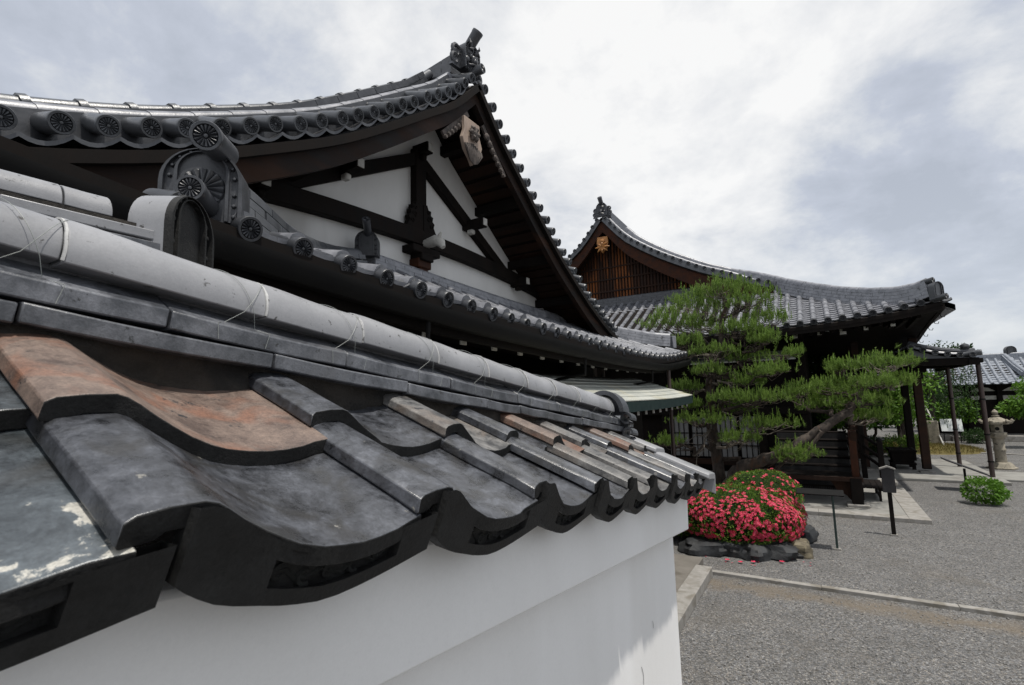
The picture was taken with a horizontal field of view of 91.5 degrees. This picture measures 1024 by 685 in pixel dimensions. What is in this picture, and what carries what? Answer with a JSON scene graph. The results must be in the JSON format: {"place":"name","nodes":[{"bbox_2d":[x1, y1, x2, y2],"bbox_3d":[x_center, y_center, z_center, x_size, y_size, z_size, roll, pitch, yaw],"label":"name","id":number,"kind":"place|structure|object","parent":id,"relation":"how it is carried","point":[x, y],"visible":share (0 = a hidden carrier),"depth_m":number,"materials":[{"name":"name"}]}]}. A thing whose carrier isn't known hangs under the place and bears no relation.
{"place":"outdoors","nodes":[
{"label":"outdoors","id":0,"kind":"place"},
{"bbox_2d":[0,0,1023,353],"label":"sky","id":1,"kind":"structure","parent":0,"point":[848,143],"materials":[{"name":"white"}]},
{"bbox_2d":[812,389,876,446],"bbox_3d":[11.251,2.722,16.914,2.085,2.382,1.556,-1,-6,-2],"label":"garden tree","id":2,"kind":"object","parent":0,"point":[842,426],"visible":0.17,"depth_m":16.87,"materials":[{"name":"green plant"}]},
{"bbox_2d":[673,401,1023,684],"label":"gravel ground","id":3,"kind":"structure","parent":0,"point":[932,498],"depth_m":5.36,"materials":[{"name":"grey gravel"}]},
{"bbox_2d":[0,169,213,267],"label":"ridge wall","id":4,"kind":"structure","parent":3,"relation":"on","point":[180,226],"depth_m":1.44,"materials":[{"name":"tile"}]},
{"bbox_2d":[0,28,692,456],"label":"temple hall","id":5,"kind":"structure","parent":3,"relation":"on","point":[408,204],"depth_m":4.87,"materials":[{"name":"tile"}]},
{"bbox_2d":[0,197,715,684],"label":"plaster wall","id":6,"kind":"structure","parent":3,"relation":"on","point":[208,475],"depth_m":0.75,"materials":[{"name":"paint"}]},
{"bbox_2d":[678,497,695,536],"bbox_3d":[2.635,2.768,8.355,1.318,0.815,1.518,-6,-8,31],"label":"azalea bush","id":7,"kind":"object","parent":3,"relation":"on","point":[681,534],"visible":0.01,"depth_m":7.80,"materials":[{"name":"green plant"}]},
{"bbox_2d":[674,554,702,591],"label":"stone terrace","id":8,"kind":"structure","parent":3,"relation":"on","point":[685,565],"depth_m":6.46,"materials":[{"name":"beige stone"}]},
{"bbox_2d":[676,565,712,633],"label":"terrace kerb","id":9,"kind":"structure","parent":3,"relation":"on","point":[691,590],"depth_m":5.59,"materials":[{"name":"stone"}]},
{"bbox_2d":[677,535,728,557],"bbox_3d":[2.842,3.025,7.312,0.768,0.308,0.582,-6,-8,31],"label":"rock","id":10,"kind":"object","parent":3,"relation":"on","point":[696,545],"visible":0.71,"depth_m":7.15,"materials":[{"name":"grey stone"}]},
{"bbox_2d":[634,272,826,483],"bbox_3d":[4.761,0.949,11.271,3.801,5.267,2.479,-6,-8,31],"label":"pine tree","id":11,"kind":"object","parent":3,"relation":"on","point":[753,328],"visible":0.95,"depth_m":11.10,"materials":[{"name":"green plant"}]},
{"bbox_2d":[722,539,750,558],"bbox_3d":[3.237,2.995,7.207,0.673,0.304,0.522,-6,-8,31],"label":"rock","id":12,"kind":"object","parent":3,"relation":"on","point":[736,550],"visible":0.28,"depth_m":7.04,"materials":[{"name":"grey stone"}]},
{"bbox_2d":[741,541,771,561],"bbox_3d":[3.406,2.963,7.004,0.452,0.314,0.451,0,-7,-16],"label":"rock","id":13,"kind":"object","parent":3,"relation":"on","point":[759,553],"visible":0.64,"depth_m":6.86,"materials":[{"name":"grey stone"}]},
{"bbox_2d":[724,468,805,508],"bbox_3d":[4.513,2.733,8.990,1.354,0.918,1.332,-6,-8,31],"label":"azalea bush","id":14,"kind":"object","parent":3,"relation":"on","point":[782,482],"visible":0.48,"depth_m":8.72,"materials":[{"name":"green plant"}]},
{"bbox_2d":[760,539,798,561],"bbox_3d":[3.715,2.956,7.029,0.582,0.311,0.492,-6,-8,31],"label":"rock","id":15,"kind":"object","parent":3,"relation":"on","point":[785,551],"visible":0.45,"depth_m":6.85,"materials":[{"name":"grey stone"}]},
{"bbox_2d":[568,196,995,476],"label":"temple hall","id":16,"kind":"structure","parent":3,"relation":"on","point":[628,274],"depth_m":14.46,"materials":[{"name":"tile"}]},
{"bbox_2d":[669,416,690,456],"bbox_3d":[5.079,2.829,15.129,0.602,1.220,0.060,-6,-8,31],"label":"paper window","id":17,"kind":"structure","parent":16,"relation":"in","point":[678,427],"depth_m":15.08,"materials":[{"name":"white paper"}]},
{"bbox_2d":[690,416,710,456],"bbox_3d":[5.641,2.774,14.788,0.602,1.220,0.060,-6,-8,31],"label":"paper window","id":18,"kind":"structure","parent":16,"relation":"in","point":[700,431],"depth_m":14.81,"materials":[{"name":"white paper"}]},
{"bbox_2d":[717,415,738,456],"bbox_3d":[6.204,2.720,14.447,0.602,1.220,0.060,-6,-8,31],"label":"paper window","id":19,"kind":"structure","parent":16,"relation":"in","point":[725,452],"depth_m":14.41,"materials":[{"name":"white paper"}]},
{"bbox_2d":[738,415,759,458],"bbox_3d":[6.766,2.665,14.106,0.602,1.220,0.060,-6,-8,31],"label":"paper window","id":20,"kind":"structure","parent":16,"relation":"in","point":[748,452],"depth_m":14.11,"materials":[{"name":"white paper"}]},
{"bbox_2d":[786,538,813,558],"bbox_3d":[4.083,2.940,7.080,0.360,0.323,0.430,-6,-8,31],"label":"rock","id":21,"kind":"object","parent":3,"relation":"on","point":[802,545],"visible":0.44,"depth_m":6.92,"materials":[{"name":"beige stone"}]},
{"bbox_2d":[708,451,905,514],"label":"concrete platform","id":22,"kind":"structure","parent":3,"relation":"on","point":[871,496],"depth_m":9.98,"materials":[{"name":"grey concrete"}]},
{"bbox_2d":[765,399,869,508],"bbox_3d":[6.615,2.257,11.144,1.890,2.152,2.698,-6,-8,31],"label":"stair porch","id":23,"kind":"object","parent":22,"relation":"on","point":[833,469],"visible":0.53,"depth_m":10.59,"materials":[{"name":"brown wood"}]},
{"bbox_2d":[810,384,842,430],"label":"garden tree","id":24,"kind":"object","parent":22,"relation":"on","point":[816,421],"visible":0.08,"depth_m":17.66,"materials":[{"name":"green plant"}]},
{"bbox_2d":[844,420,884,477],"bbox_3d":[8.310,2.665,12.267,1.252,1.480,1.059,-6,-8,31],"label":"stair railing","id":25,"kind":"object","parent":22,"relation":"on","point":[879,454],"visible":0.69,"depth_m":12.04,"materials":[{"name":"brown wood"}]},
{"bbox_2d":[802,469,932,524],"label":"platform kerb","id":26,"kind":"structure","parent":22,"relation":"on","point":[912,509],"depth_m":9.08,"materials":[{"name":"stone"}]},
{"bbox_2d":[862,479,882,500],"bbox_3d":[7.513,3.093,10.454,0.415,0.295,1.050,-6,-8,31],"label":"bench","id":27,"kind":"object","parent":22,"relation":"on","point":[876,485],"visible":0.7,"depth_m":10.27,"materials":[{"name":"brown wood"}]},
{"bbox_2d":[877,478,897,491],"bbox_3d":[8.328,3.162,11.065,0.340,0.240,0.420,-6,-8,31],"label":"stepping stone","id":28,"kind":"object","parent":22,"relation":"on","point":[896,482],"visible":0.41,"depth_m":10.96,"materials":[{"name":"stone"}]},
{"bbox_2d":[800,524,818,543],"bbox_3d":[4.577,3.010,7.847,0.439,0.339,0.677,-6,-8,31],"label":"rock","id":29,"kind":"object","parent":3,"relation":"on","point":[811,534],"visible":0.3,"depth_m":7.62,"materials":[{"name":"grey stone"}]},
{"bbox_2d":[796,488,843,550],"bbox_3d":[4.579,2.605,7.370,0.600,0.826,0.259,-6,-8,31],"label":"lectern sign","id":30,"kind":"object","parent":3,"relation":"on","point":[824,492],"visible":1,"depth_m":7.31,"materials":[{"name":"black metal"}]},
{"bbox_2d":[720,345,925,486],"bbox_3d":[6.123,1.753,10.249,4.068,3.263,1.815,-6,-8,31],"label":"pine tree","id":31,"kind":"object","parent":3,"relation":"on","point":[859,399],"visible":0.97,"depth_m":9.94,"materials":[{"name":"green plant"}]},
{"bbox_2d":[808,331,879,430],"bbox_3d":[13.285,1.691,20.822,3.744,5.217,2.800,-6,-8,31],"label":"garden tree","id":32,"kind":"object","parent":3,"relation":"on","point":[816,365],"visible":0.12,"depth_m":20.78,"materials":[{"name":"green plant"}]},
{"bbox_2d":[712,569,1023,619],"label":"kerb strip","id":33,"kind":"object","parent":3,"relation":"on","point":[968,608],"visible":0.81,"depth_m":5.51,"materials":[{"name":"stone"}]},
{"bbox_2d":[867,435,885,454],"bbox_3d":[12.633,3.656,17.597,0.974,0.828,1.091,1,-7,-18],"label":"garden shrub","id":34,"kind":"object","parent":3,"relation":"on","point":[872,446],"visible":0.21,"depth_m":17.43,"materials":[{"name":"green plant"}]},
{"bbox_2d":[879,465,898,536],"bbox_3d":[5.978,2.495,7.886,0.210,1.083,0.110,-6,-8,31],"label":"sign post","id":35,"kind":"object","parent":3,"relation":"on","point":[888,481],"visible":1,"depth_m":7.88,"materials":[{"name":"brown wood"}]},
{"bbox_2d":[882,433,918,455],"bbox_3d":[13.054,3.507,16.855,1.107,0.900,1.196,-6,-8,31],"label":"garden shrub","id":36,"kind":"object","parent":3,"relation":"on","point":[902,440],"visible":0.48,"depth_m":16.88,"materials":[{"name":"green plant"}]},
{"bbox_2d":[877,403,927,428],"bbox_3d":[34.838,1.490,21.968,42.864,7.571,3.256,-6,-8,31],"label":"hedge","id":37,"kind":"object","parent":3,"relation":"on","point":[896,426],"depth_m":29.12,"materials":[{"name":"green plant"}]},
{"bbox_2d":[867,371,946,446],"bbox_3d":[13.734,2.420,17.706,2.503,3.022,2.606,2,-7,-28],"label":"garden tree","id":38,"kind":"object","parent":3,"relation":"on","point":[897,419],"visible":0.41,"depth_m":17.45,"materials":[{"name":"green plant"}]},
{"bbox_2d":[866,370,948,435],"bbox_3d":[17.716,2.131,22.502,3.234,4.463,3.407,3,-8,-38],"label":"garden tree","id":39,"kind":"object","parent":3,"relation":"on","point":[903,429],"visible":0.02,"depth_m":22.24,"materials":[{"name":"green plant"}]},
{"bbox_2d":[868,441,985,454],"bbox_3d":[15.218,3.935,18.768,3.900,0.250,3.900,-6,-8,31],"label":"grass mound","id":40,"kind":"object","parent":3,"relation":"on","point":[943,451],"depth_m":17.24,"materials":[{"name":"plant"}]},
{"bbox_2d":[815,357,880,398],"bbox_3d":[13.540,2.351,20.130,3.138,3.736,2.765,3,-8,-38],"label":"garden tree","id":41,"kind":"object","parent":40,"relation":"on","point":[837,376],"visible":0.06,"depth_m":19.98,"materials":[{"name":"green plant"}]},
{"bbox_2d":[866,391,903,440],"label":"garden tree","id":42,"kind":"object","parent":40,"relation":"on","point":[875,428],"visible":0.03,"depth_m":20.11,"materials":[{"name":"green plant"}]},
{"bbox_2d":[904,433,918,446],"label":"garden shrub","id":43,"kind":"object","parent":40,"relation":"on","point":[916,440],"visible":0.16,"depth_m":18.21,"materials":[{"name":"green plant"}]},
{"bbox_2d":[926,408,943,444],"bbox_3d":[15.973,3.193,18.845,0.050,1.521,0.730,-2,-6,2],"label":"tree prop","id":44,"kind":"object","parent":40,"relation":"on","point":[940,438],"visible":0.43,"depth_m":18.98,"materials":[{"name":"white paint"}]},
{"bbox_2d":[890,365,989,441],"bbox_3d":[16.520,2.253,19.804,3.353,3.676,3.152,4,-8,-40],"label":"weeping tree","id":45,"kind":"object","parent":40,"relation":"on","point":[934,396],"visible":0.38,"depth_m":19.20,"materials":[{"name":"green plant"}]},
{"bbox_2d":[926,420,940,443],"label":"stone pillar","id":46,"kind":"structure","parent":3,"relation":"on","point":[933,431],"depth_m":18.74,"materials":[{"name":"beige stone"}]},
{"bbox_2d":[940,419,963,442],"bbox_3d":[17.451,3.500,19.791,0.660,0.920,0.200,-6,-8,31],"label":"information board","id":47,"kind":"object","parent":3,"relation":"on","point":[950,426],"visible":0.86,"depth_m":19.83,"materials":[{"name":"metal"}]},
{"bbox_2d":[935,396,981,434],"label":"garden tree","id":48,"kind":"object","parent":3,"relation":"on","point":[971,414],"visible":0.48,"depth_m":21.41,"materials":[{"name":"green plant"}]},
{"bbox_2d":[940,457,990,489],"bbox_3d":[10.137,2.962,11.149,0.738,0.715,0.500,-6,-8,31],"label":"lectern sign","id":49,"kind":"object","parent":3,"relation":"on","point":[964,469],"visible":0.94,"depth_m":11.12,"materials":[{"name":"metal"}]},
{"bbox_2d":[959,427,984,443],"bbox_3d":[18.691,3.776,20.171,0.922,0.758,0.957,-1,-6,-4],"label":"garden shrub","id":50,"kind":"object","parent":3,"relation":"on","point":[969,436],"visible":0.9,"depth_m":20.09,"materials":[{"name":"green plant"}]},
{"bbox_2d":[927,346,1023,441],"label":"gate building","id":51,"kind":"structure","parent":3,"relation":"on","point":[1002,372],"depth_m":21.54,"materials":[{"name":"grey wood"}]},
{"bbox_2d":[959,475,1013,505],"bbox_3d":[9.284,2.924,9.788,0.791,0.609,0.676,-6,-8,31],"label":"round bush","id":52,"kind":"object","parent":3,"relation":"on","point":[999,491],"visible":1,"depth_m":9.69,"materials":[{"name":"green plant"}]},
{"bbox_2d":[977,409,1018,469],"bbox_3d":[13.582,2.686,13.945,0.775,1.638,0.679,-6,-8,31],"label":"stone lantern","id":53,"kind":"object","parent":3,"relation":"on","point":[998,435],"visible":0.81,"depth_m":13.83,"materials":[{"name":"stone"}]},
{"bbox_2d":[980,452,1023,454],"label":"paving strip","id":54,"kind":"object","parent":3,"relation":"on","point":[1006,453],"visible":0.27,"depth_m":16.59,"materials":[{"name":"stone"}]},
{"bbox_2d":[994,375,1023,419],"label":"garden tree","id":55,"kind":"object","parent":3,"relation":"on","point":[1015,406],"visible":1,"depth_m":18.40,"materials":[{"name":"green plant"}]},
{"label":"soil bed","id":56,"kind":"structure","parent":3,"relation":"on","visible":0},
{"bbox_2d":[684,482,808,544],"bbox_3d":[3.523,2.670,7.864,1.971,0.856,1.912,-6,-8,31],"label":"azalea bush","id":57,"kind":"object","parent":56,"relation":"on","point":[744,513],"visible":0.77,"depth_m":7.21,"materials":[{"name":"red plant"}]},
{"bbox_2d":[868,457,1023,485],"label":"stone path","id":58,"kind":"structure","parent":0,"point":[948,472],"depth_m":12.94,"materials":[{"name":"grey stone"}]},
{"bbox_2d":[886,447,916,469],"bbox_3d":[11.018,3.270,14.112,0.620,0.540,0.810,-6,-8,31],"label":"offering box","id":59,"kind":"object","parent":58,"relation":"on","point":[902,455],"visible":0.99,"depth_m":13.85,"materials":[{"name":"brown wood"}]},
{"bbox_2d":[928,340,982,352],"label":"garden tree","id":60,"kind":"object","parent":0,"point":[956,347],"visible":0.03,"depth_m":25.54,"materials":[{"name":"green plant"}]}
]}

